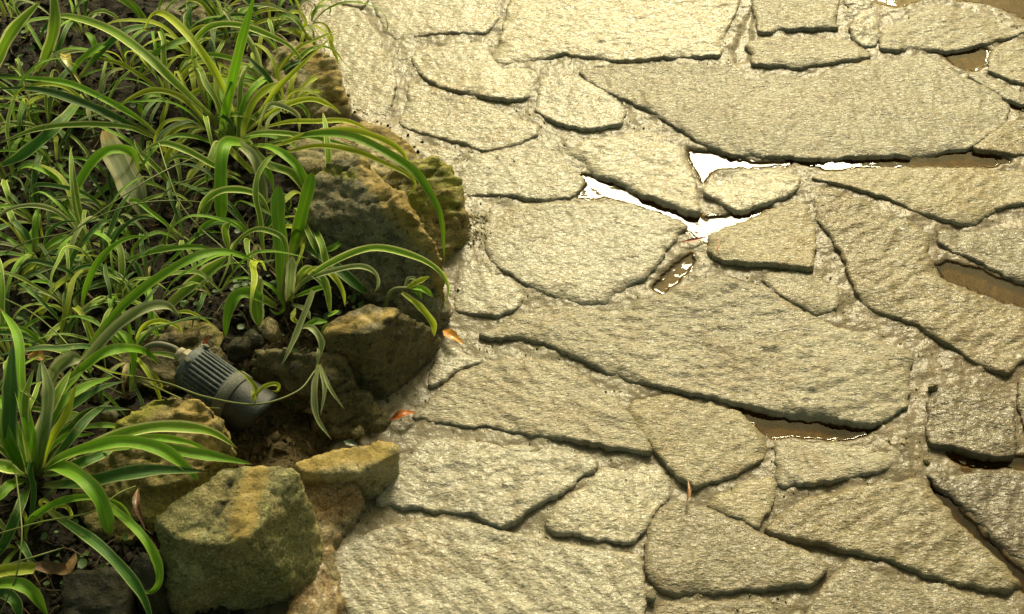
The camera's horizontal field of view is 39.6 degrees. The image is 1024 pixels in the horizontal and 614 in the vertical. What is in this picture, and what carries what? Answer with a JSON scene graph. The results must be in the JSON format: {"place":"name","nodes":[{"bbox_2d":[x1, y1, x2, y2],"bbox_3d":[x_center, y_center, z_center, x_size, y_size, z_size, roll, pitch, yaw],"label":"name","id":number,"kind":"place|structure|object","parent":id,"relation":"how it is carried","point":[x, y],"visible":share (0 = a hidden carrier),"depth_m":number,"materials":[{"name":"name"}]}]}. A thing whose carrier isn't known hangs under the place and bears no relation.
{"place":"outdoors","nodes":[
{"label":"outdoors","id":0,"kind":"place"},
{"bbox_2d":[0,0,359,613],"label":"soil","id":1,"kind":"structure","parent":0,"point":[281,412],"depth_m":2.34,"materials":[{"name":"soil"}]},
{"bbox_2d":[0,90,62,213],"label":"spider plant","id":2,"kind":"object","parent":1,"relation":"on","point":[4,183],"visible":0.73,"depth_m":2.41,"materials":[{"name":"green plant"}]},
{"bbox_2d":[0,553,76,613],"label":"spider plant","id":3,"kind":"object","parent":1,"relation":"on","point":[30,591],"visible":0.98,"depth_m":1.82,"materials":[{"name":"green plant"}]},
{"bbox_2d":[0,58,77,133],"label":"spider plant","id":4,"kind":"object","parent":1,"relation":"on","point":[35,98],"visible":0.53,"depth_m":2.51,"materials":[{"name":"green plant"}]},
{"bbox_2d":[3,243,83,336],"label":"spider plant","id":5,"kind":"object","parent":1,"relation":"on","point":[34,262],"visible":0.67,"depth_m":2.23,"materials":[{"name":"green plant"}]},
{"bbox_2d":[0,259,93,372],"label":"spider plant","id":6,"kind":"object","parent":1,"relation":"on","point":[2,307],"visible":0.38,"depth_m":2.14,"materials":[{"name":"green plant"}]},
{"bbox_2d":[0,57,95,146],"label":"spider plant","id":7,"kind":"object","parent":1,"relation":"on","point":[23,107],"visible":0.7,"depth_m":2.53,"materials":[{"name":"green plant"}]},
{"bbox_2d":[0,197,96,316],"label":"spider plant","id":8,"kind":"object","parent":1,"relation":"on","point":[21,231],"visible":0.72,"depth_m":2.29,"materials":[{"name":"green plant"}]},
{"bbox_2d":[0,60,100,157],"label":"spider plant","id":9,"kind":"object","parent":1,"relation":"on","point":[49,104],"visible":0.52,"depth_m":2.52,"materials":[{"name":"green plant"}]},
{"bbox_2d":[0,153,125,269],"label":"spider plant","id":10,"kind":"object","parent":1,"relation":"on","point":[28,216],"visible":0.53,"depth_m":2.35,"materials":[{"name":"green plant"}]},
{"bbox_2d":[0,147,131,291],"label":"spider plant","id":11,"kind":"object","parent":1,"relation":"on","point":[60,215],"visible":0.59,"depth_m":2.30,"materials":[{"name":"green plant"}]},
{"bbox_2d":[0,459,133,585],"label":"spider plant","id":12,"kind":"object","parent":1,"relation":"on","point":[42,510],"visible":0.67,"depth_m":1.90,"materials":[{"name":"green plant"}]},
{"bbox_2d":[0,85,141,218],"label":"spider plant","id":13,"kind":"object","parent":1,"relation":"on","point":[41,151],"visible":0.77,"depth_m":2.43,"materials":[{"name":"green plant"}]},
{"bbox_2d":[14,216,128,351],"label":"spider plant","id":14,"kind":"object","parent":1,"relation":"on","point":[84,240],"visible":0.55,"depth_m":2.23,"materials":[{"name":"green plant"}]},
{"bbox_2d":[22,0,121,69],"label":"spider plant","id":15,"kind":"object","parent":1,"relation":"on","point":[90,36],"visible":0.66,"depth_m":2.66,"materials":[{"name":"green plant"}]},
{"bbox_2d":[0,269,150,415],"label":"spider plant","id":16,"kind":"object","parent":1,"relation":"on","point":[32,336],"visible":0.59,"depth_m":2.14,"materials":[{"name":"green plant"}]},
{"bbox_2d":[4,235,148,364],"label":"spider plant","id":17,"kind":"object","parent":1,"relation":"on","point":[100,258],"visible":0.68,"depth_m":2.17,"materials":[{"name":"green plant"}]},
{"bbox_2d":[0,0,156,166],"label":"spider plant","id":18,"kind":"object","parent":1,"relation":"on","point":[44,136],"visible":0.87,"depth_m":2.51,"materials":[{"name":"green plant"}]},
{"bbox_2d":[0,51,167,140],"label":"spider plant","id":19,"kind":"object","parent":1,"relation":"on","point":[45,84],"visible":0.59,"depth_m":2.51,"materials":[{"name":"green plant"}]},
{"bbox_2d":[35,148,155,314],"bbox_3d":[-0.671,-0.106,2.252,0.195,0.138,0.350,0,48,0],"label":"spider plant","id":20,"kind":"object","parent":1,"relation":"on","point":[117,231],"visible":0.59,"depth_m":2.26,"materials":[{"name":"green plant"}]},
{"bbox_2d":[60,567,136,613],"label":"border rock","id":21,"kind":"object","parent":1,"relation":"on","point":[105,590],"visible":0.86,"depth_m":1.86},
{"bbox_2d":[0,285,211,405],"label":"spider plant","id":22,"kind":"object","parent":1,"relation":"on","point":[146,368],"visible":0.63,"depth_m":2.11,"materials":[{"name":"green plant"}]},
{"bbox_2d":[133,348,343,439],"bbox_3d":[-0.394,0.123,2.037,0.310,0.057,0.125,0,48,0],"label":"spider plant","id":23,"kind":"object","parent":22,"relation":"hanging from","point":[314,389],"visible":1,"depth_m":2.03,"materials":[{"name":"green plant"}]},
{"bbox_2d":[29,156,192,243],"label":"spider plant","id":24,"kind":"object","parent":1,"relation":"on","point":[97,203],"visible":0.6,"depth_m":2.35,"materials":[{"name":"green plant"}]},
{"bbox_2d":[37,32,184,104],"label":"spider plant","id":25,"kind":"object","parent":1,"relation":"on","point":[78,49],"visible":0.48,"depth_m":2.59,"materials":[{"name":"green plant"}]},
{"bbox_2d":[100,130,148,220],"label":"wilted leaf","id":26,"kind":"object","parent":1,"relation":"on","point":[122,168],"visible":0.81,"depth_m":2.37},
{"bbox_2d":[0,308,251,613],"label":"spider plant","id":27,"kind":"object","parent":1,"relation":"on","point":[44,436],"visible":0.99,"depth_m":1.90,"materials":[{"name":"green plant"}]},
{"bbox_2d":[81,239,183,374],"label":"spider plant","id":28,"kind":"object","parent":1,"relation":"on","point":[121,262],"visible":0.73,"depth_m":2.22,"materials":[{"name":"green plant"}]},
{"bbox_2d":[0,143,276,613],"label":"spider plant","id":29,"kind":"object","parent":1,"relation":"on","point":[49,326],"visible":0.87,"depth_m":2.19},
{"bbox_2d":[71,231,222,335],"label":"spider plant","id":30,"kind":"object","parent":1,"relation":"on","point":[102,282],"visible":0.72,"depth_m":2.25,"materials":[{"name":"green plant"}]},
{"bbox_2d":[82,127,213,217],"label":"spider plant","id":31,"kind":"object","parent":1,"relation":"on","point":[168,160],"visible":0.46,"depth_m":2.42,"materials":[{"name":"green plant"}]},
{"bbox_2d":[131,552,168,613],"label":"border rock","id":32,"kind":"object","parent":1,"relation":"on","point":[142,568],"visible":0.53,"depth_m":1.85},
{"bbox_2d":[70,397,236,544],"bbox_3d":[-0.502,0.251,2.009,0.235,0.195,0.157,-23,52,-19],"label":"border rock","id":33,"kind":"object","parent":1,"relation":"on","point":[160,494],"visible":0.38,"depth_m":1.97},
{"bbox_2d":[40,185,269,395],"bbox_3d":[-0.527,-0.045,2.163,0.250,0.148,0.423,10,49,9],"label":"spider plant","id":34,"kind":"object","parent":1,"relation":"on","point":[104,334],"visible":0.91,"depth_m":2.09,"materials":[{"name":"green plant"}]},
{"bbox_2d":[73,0,237,62],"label":"spider plant","id":35,"kind":"object","parent":1,"relation":"on","point":[134,7],"visible":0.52,"depth_m":2.66,"materials":[{"name":"green plant"}]},
{"bbox_2d":[89,28,248,151],"bbox_3d":[-0.617,-0.427,2.568,0.249,0.096,0.260,-28,54,-23],"label":"spider plant","id":36,"kind":"object","parent":1,"relation":"on","point":[185,72],"visible":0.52,"depth_m":2.54,"materials":[{"name":"green plant"}]},
{"bbox_2d":[93,140,244,244],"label":"spider plant","id":37,"kind":"object","parent":1,"relation":"on","point":[163,175],"visible":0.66,"depth_m":2.39,"materials":[{"name":"green plant"}]},
{"bbox_2d":[0,0,340,613],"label":"rootlets","id":38,"kind":"object","parent":1,"relation":"on","point":[1,482],"visible":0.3,"depth_m":2.28,"materials":[{"name":"plant"}]},
{"bbox_2d":[118,329,226,393],"bbox_3d":[-0.518,0.104,2.186,0.168,0.121,0.097,0,48,0],"label":"border rock","id":39,"kind":"object","parent":1,"relation":"on","point":[165,369],"visible":0.18,"depth_m":2.16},
{"bbox_2d":[125,178,224,292],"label":"spider plant","id":40,"kind":"object","parent":1,"relation":"on","point":[161,231],"visible":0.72,"depth_m":2.31,"materials":[{"name":"green plant"}]},
{"bbox_2d":[0,1,352,613],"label":"grit","id":41,"kind":"object","parent":1,"relation":"on","point":[305,450],"visible":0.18,"depth_m":2.25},
{"bbox_2d":[94,3,265,106],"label":"spider plant","id":42,"kind":"object","parent":1,"relation":"on","point":[187,19],"visible":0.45,"depth_m":2.61,"materials":[{"name":"green plant"}]},
{"bbox_2d":[0,27,363,590],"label":"ground cover","id":43,"kind":"object","parent":1,"relation":"on","point":[82,563],"visible":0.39,"depth_m":2.23,"materials":[{"name":"green plant"}]},
{"bbox_2d":[154,0,209,46],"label":"border rock","id":44,"kind":"object","parent":1,"relation":"on","point":[198,12],"visible":0.17,"depth_m":2.68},
{"bbox_2d":[114,62,262,173],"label":"spider plant","id":45,"kind":"object","parent":1,"relation":"on","point":[175,127],"visible":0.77,"depth_m":2.46,"materials":[{"name":"green plant"}]},
{"bbox_2d":[167,320,223,349],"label":"border rock","id":46,"kind":"object","parent":1,"relation":"on","point":[203,327],"visible":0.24,"depth_m":2.19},
{"bbox_2d":[127,341,276,431],"bbox_3d":[-0.455,0.103,2.099,0.253,0.099,0.086,24,52,20],"label":"garden spotlight","id":47,"kind":"object","parent":1,"relation":"on","point":[203,369],"visible":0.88,"depth_m":2.06,"materials":[{"name":"plastic"}]},
{"bbox_2d":[136,0,299,83],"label":"spider plant","id":48,"kind":"object","parent":1,"relation":"on","point":[207,5],"visible":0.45,"depth_m":2.63,"materials":[{"name":"green plant"}]},
{"bbox_2d":[0,0,444,299],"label":"spider plant","id":49,"kind":"object","parent":1,"relation":"on","point":[218,154],"visible":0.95,"depth_m":2.39,"materials":[{"name":"green plant"}]},
{"bbox_2d":[161,153,305,317],"bbox_3d":[-0.388,-0.081,2.231,0.150,0.131,0.340,19,51,17],"label":"spider plant","id":50,"kind":"object","parent":1,"relation":"on","point":[253,263],"visible":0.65,"depth_m":2.24,"materials":[{"name":"green plant"}]},
{"bbox_2d":[160,241,308,326],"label":"spider plant","id":51,"kind":"object","parent":1,"relation":"on","point":[205,293],"visible":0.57,"depth_m":2.20,"materials":[{"name":"green plant"}]},
{"bbox_2d":[154,465,324,613],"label":"border rock","id":52,"kind":"object","parent":1,"relation":"on","point":[245,538],"visible":0.88,"depth_m":1.85,"materials":[{"name":"stone"}]},
{"bbox_2d":[200,48,279,133],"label":"spider plant","id":53,"kind":"object","parent":1,"relation":"on","point":[257,107],"visible":0.13,"depth_m":2.59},
{"bbox_2d":[227,336,252,362],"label":"pebble","id":54,"kind":"object","parent":1,"relation":"on","point":[239,349],"visible":1,"depth_m":2.15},
{"bbox_2d":[165,181,324,281],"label":"spider plant","id":55,"kind":"object","parent":1,"relation":"on","point":[241,226],"visible":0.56,"depth_m":2.29,"materials":[{"name":"green plant"}]},
{"bbox_2d":[179,0,315,61],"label":"spider plant","id":56,"kind":"object","parent":1,"relation":"on","point":[295,31],"visible":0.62,"depth_m":2.65,"materials":[{"name":"green plant"}]},
{"bbox_2d":[185,43,321,156],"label":"spider plant","id":57,"kind":"object","parent":1,"relation":"on","point":[269,79],"visible":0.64,"depth_m":2.50,"materials":[{"name":"green plant"}]},
{"bbox_2d":[174,10,343,127],"bbox_3d":[-0.456,-0.435,2.548,0.215,0.138,0.296,26,53,21],"label":"spider plant","id":58,"kind":"object","parent":1,"relation":"on","point":[250,79],"visible":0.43,"depth_m":2.55,"materials":[{"name":"green plant"}]},
{"bbox_2d":[233,112,331,308],"bbox_3d":[-0.333,-0.157,2.295,0.194,0.138,0.300,-19,51,-17],"label":"spider plant","id":59,"kind":"object","parent":1,"relation":"on","point":[300,251],"visible":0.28,"depth_m":2.29,"materials":[{"name":"green plant"}]},
{"bbox_2d":[220,0,387,62],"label":"spider plant","id":60,"kind":"object","parent":1,"relation":"on","point":[312,14],"visible":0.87,"depth_m":2.65,"materials":[{"name":"green plant"}]},
{"bbox_2d":[262,40,351,123],"bbox_3d":[-0.375,-0.380,2.603,0.126,0.160,0.190,-31,55,-25],"label":"border rock","id":61,"kind":"object","parent":1,"relation":"on","point":[328,83],"visible":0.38,"depth_m":2.55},
{"bbox_2d":[283,544,344,613],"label":"border rock","id":62,"kind":"object","parent":1,"relation":"on","point":[320,594],"visible":0.72,"depth_m":1.91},
{"bbox_2d":[251,347,391,439],"bbox_3d":[-0.288,0.143,2.130,0.233,0.170,0.096,15,50,13],"label":"border rock","id":63,"kind":"object","parent":1,"relation":"on","point":[293,373],"visible":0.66,"depth_m":2.10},
{"bbox_2d":[281,290,338,365],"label":"spider plant","id":64,"kind":"object","parent":63,"relation":"on","point":[312,328],"visible":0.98,"depth_m":2.10,"materials":[{"name":"green plant"}]},
{"bbox_2d":[305,481,364,548],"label":"border rock","id":65,"kind":"object","parent":1,"relation":"on","point":[338,507],"visible":0.48,"depth_m":1.99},
{"bbox_2d":[223,223,449,338],"bbox_3d":[-0.305,-0.043,2.166,0.315,0.139,0.279,29,54,24],"label":"spider plant","id":66,"kind":"object","parent":1,"relation":"on","point":[332,267],"visible":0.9,"depth_m":2.16,"materials":[{"name":"green plant"}]},
{"bbox_2d":[294,440,399,499],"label":"border rock","id":67,"kind":"object","parent":1,"relation":"on","point":[371,471],"visible":0.56,"depth_m":2.00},
{"bbox_2d":[287,121,422,177],"bbox_3d":[-0.267,-0.229,2.472,0.240,0.159,0.127,0,48,0],"label":"border rock","id":68,"kind":"object","parent":1,"relation":"on","point":[311,160],"visible":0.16,"depth_m":2.42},
{"bbox_2d":[307,155,451,333],"bbox_3d":[-0.215,-0.070,2.272,0.142,0.254,0.289,-30,55,-24],"label":"border rock","id":69,"kind":"object","parent":1,"relation":"on","point":[357,201],"visible":0.67,"depth_m":2.22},
{"bbox_2d":[323,304,440,399],"bbox_3d":[-0.194,0.084,2.158,0.184,0.188,0.099,-6,48,-6],"label":"border rock","id":70,"kind":"object","parent":1,"relation":"on","point":[386,351],"visible":0.71,"depth_m":2.12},
{"bbox_2d":[383,276,436,335],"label":"spider plant","id":71,"kind":"object","parent":70,"relation":"on","point":[413,286],"visible":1,"depth_m":2.14,"materials":[{"name":"green plant"}]},
{"bbox_2d":[382,155,469,262],"bbox_3d":[-0.131,-0.150,2.387,0.126,0.174,0.174,-35,57,-27],"label":"border rock","id":72,"kind":"object","parent":1,"relation":"on","point":[445,182],"visible":0.49,"depth_m":2.34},
{"bbox_2d":[244,0,1023,613],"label":"path","id":73,"kind":"structure","parent":0,"point":[938,364],"depth_m":2.31,"materials":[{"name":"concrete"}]},
{"bbox_2d":[299,2,397,115],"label":"flagstone","id":74,"kind":"object","parent":73,"relation":"on","point":[366,69],"visible":0.66,"depth_m":2.70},
{"bbox_2d":[371,0,499,39],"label":"flagstone","id":75,"kind":"object","parent":73,"relation":"on","point":[419,18],"visible":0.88,"depth_m":2.79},
{"bbox_2d":[428,344,482,387],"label":"flagstone","id":76,"kind":"object","parent":73,"relation":"on","point":[450,360],"visible":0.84,"depth_m":2.20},
{"bbox_2d":[399,83,538,151],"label":"flagstone","id":77,"kind":"object","parent":73,"relation":"on","point":[479,125],"visible":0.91,"depth_m":2.58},
{"bbox_2d":[411,41,539,102],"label":"flagstone","id":78,"kind":"object","parent":73,"relation":"on","point":[475,69],"visible":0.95,"depth_m":2.67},
{"bbox_2d":[376,439,598,530],"bbox_3d":[-0.033,0.258,2.062,0.298,0.045,0.158,10,49,9],"label":"flagstone","id":79,"kind":"object","parent":73,"relation":"on","point":[495,486],"visible":0.93,"depth_m":2.05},
{"bbox_2d":[454,259,524,318],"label":"flagstone","id":80,"kind":"object","parent":73,"relation":"on","point":[483,291],"visible":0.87,"depth_m":2.29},
{"bbox_2d":[335,517,646,613],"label":"flagstone","id":81,"kind":"object","parent":73,"relation":"on","point":[432,565],"visible":0.98,"depth_m":1.94,"materials":[{"name":"stone"}]},
{"bbox_2d":[458,147,584,202],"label":"flagstone","id":82,"kind":"object","parent":73,"relation":"on","point":[544,176],"visible":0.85,"depth_m":2.48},
{"bbox_2d":[412,357,651,455],"bbox_3d":[0.041,0.147,2.163,0.362,0.044,0.154,8,49,7],"label":"flagstone","id":83,"kind":"object","parent":73,"relation":"on","point":[530,397],"visible":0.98,"depth_m":2.14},
{"bbox_2d":[534,72,626,131],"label":"flagstone","id":84,"kind":"object","parent":73,"relation":"on","point":[583,105],"visible":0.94,"depth_m":2.61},
{"bbox_2d":[483,200,687,305],"bbox_3d":[0.124,-0.084,2.371,0.346,0.043,0.247,0,48,0],"label":"flagstone","id":85,"kind":"object","parent":73,"relation":"on","point":[596,253],"visible":0.92,"depth_m":2.37,"materials":[{"name":"stone"}]},
{"bbox_2d":[545,463,670,545],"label":"flagstone","id":86,"kind":"object","parent":73,"relation":"on","point":[613,506],"visible":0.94,"depth_m":2.02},
{"bbox_2d":[493,0,739,64],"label":"flagstone","id":87,"kind":"object","parent":73,"relation":"on","point":[627,31],"visible":0.96,"depth_m":2.76,"materials":[{"name":"stone"}]},
{"bbox_2d":[565,131,700,218],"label":"flagstone","id":88,"kind":"object","parent":73,"relation":"on","point":[646,166],"visible":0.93,"depth_m":2.49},
{"bbox_2d":[479,275,913,430],"bbox_3d":[0.297,0.045,2.252,0.664,0.049,0.266,13,49,11],"label":"flagstone","id":89,"kind":"object","parent":73,"relation":"on","point":[764,351],"visible":0.98,"depth_m":2.21,"materials":[{"name":"stone"}]},
{"bbox_2d":[629,394,766,490],"bbox_3d":[0.275,0.192,2.123,0.159,0.043,0.193,-24,52,-20],"label":"flagstone","id":90,"kind":"object","parent":73,"relation":"on","point":[696,445],"visible":0.9,"depth_m":2.10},
{"bbox_2d":[654,598,776,613],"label":"flagstone","id":91,"kind":"object","parent":73,"relation":"on","point":[752,606],"visible":1,"depth_m":1.91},
{"bbox_2d":[410,1,1023,611],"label":"joint grit","id":92,"kind":"object","parent":73,"relation":"on","point":[750,281],"visible":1,"depth_m":2.24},
{"bbox_2d":[643,501,827,597],"bbox_3d":[0.307,0.343,1.986,0.253,0.044,0.156,0,48,0],"label":"flagstone","id":93,"kind":"object","parent":73,"relation":"on","point":[690,550],"visible":0.98,"depth_m":1.96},
{"bbox_2d":[706,476,776,530],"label":"flagstone","id":94,"kind":"object","parent":73,"relation":"on","point":[750,502],"visible":0.87,"depth_m":2.02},
{"bbox_2d":[703,168,801,216],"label":"flagstone","id":95,"kind":"object","parent":73,"relation":"on","point":[745,192],"visible":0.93,"depth_m":2.46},
{"bbox_2d":[706,201,816,272],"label":"flagstone","id":96,"kind":"object","parent":73,"relation":"on","point":[783,237],"visible":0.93,"depth_m":2.37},
{"bbox_2d":[579,54,1009,164],"bbox_3d":[0.520,-0.361,2.622,0.790,0.042,0.301,0,48,0],"label":"flagstone","id":97,"kind":"object","parent":73,"relation":"on","point":[908,109],"visible":0.97,"depth_m":2.60,"materials":[{"name":"stone"}]},
{"bbox_2d":[751,0,839,34],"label":"flagstone","id":98,"kind":"object","parent":73,"relation":"on","point":[772,16],"visible":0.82,"depth_m":2.79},
{"bbox_2d":[761,271,839,315],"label":"flagstone","id":99,"kind":"object","parent":73,"relation":"on","point":[804,291],"visible":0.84,"depth_m":2.30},
{"bbox_2d":[744,36,870,69],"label":"flagstone","id":100,"kind":"object","parent":73,"relation":"on","point":[796,53],"visible":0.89,"depth_m":2.71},
{"bbox_2d":[774,439,899,488],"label":"flagstone","id":101,"kind":"object","parent":73,"relation":"on","point":[802,463],"visible":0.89,"depth_m":2.07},
{"bbox_2d":[848,12,880,47],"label":"flagstone","id":102,"kind":"object","parent":73,"relation":"on","point":[864,30],"visible":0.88,"depth_m":2.75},
{"bbox_2d":[764,477,1020,594],"bbox_3d":[0.545,0.308,2.017,0.351,0.045,0.167,14,50,12],"label":"flagstone","id":103,"kind":"object","parent":73,"relation":"on","point":[911,525],"visible":0.91,"depth_m":1.99,"materials":[{"name":"stone"}]},
{"bbox_2d":[806,558,1020,613],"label":"flagstone","id":104,"kind":"object","parent":73,"relation":"on","point":[852,586],"visible":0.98,"depth_m":1.92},
{"bbox_2d":[811,186,1023,376],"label":"flagstone","id":105,"kind":"object","parent":73,"relation":"on","point":[886,258],"visible":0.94,"depth_m":2.30,"materials":[{"name":"stone"}]},
{"bbox_2d":[812,166,1023,226],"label":"flagstone","id":106,"kind":"object","parent":73,"relation":"on","point":[967,196],"visible":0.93,"depth_m":2.46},
{"bbox_2d":[878,3,1023,55],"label":"flagstone","id":107,"kind":"object","parent":73,"relation":"on","point":[947,30],"visible":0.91,"depth_m":2.75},
{"bbox_2d":[924,383,1016,464],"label":"flagstone","id":108,"kind":"object","parent":73,"relation":"on","point":[976,424],"visible":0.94,"depth_m":2.11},
{"bbox_2d":[926,471,1023,573],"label":"flagstone","id":109,"kind":"object","parent":73,"relation":"on","point":[992,502],"visible":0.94,"depth_m":2.03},
{"bbox_2d":[936,227,1023,285],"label":"flagstone","id":110,"kind":"object","parent":73,"relation":"on","point":[994,249],"visible":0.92,"depth_m":2.37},
{"bbox_2d":[968,73,1023,109],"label":"flagstone","id":111,"kind":"object","parent":73,"relation":"on","point":[1012,97],"visible":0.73,"depth_m":2.64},
{"bbox_2d":[971,119,1023,156],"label":"flagstone","id":112,"kind":"object","parent":73,"relation":"on","point":[1006,138],"visible":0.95,"depth_m":2.54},
{"bbox_2d":[987,42,1023,84],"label":"flagstone","id":113,"kind":"object","parent":73,"relation":"on","point":[1005,61],"visible":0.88,"depth_m":2.69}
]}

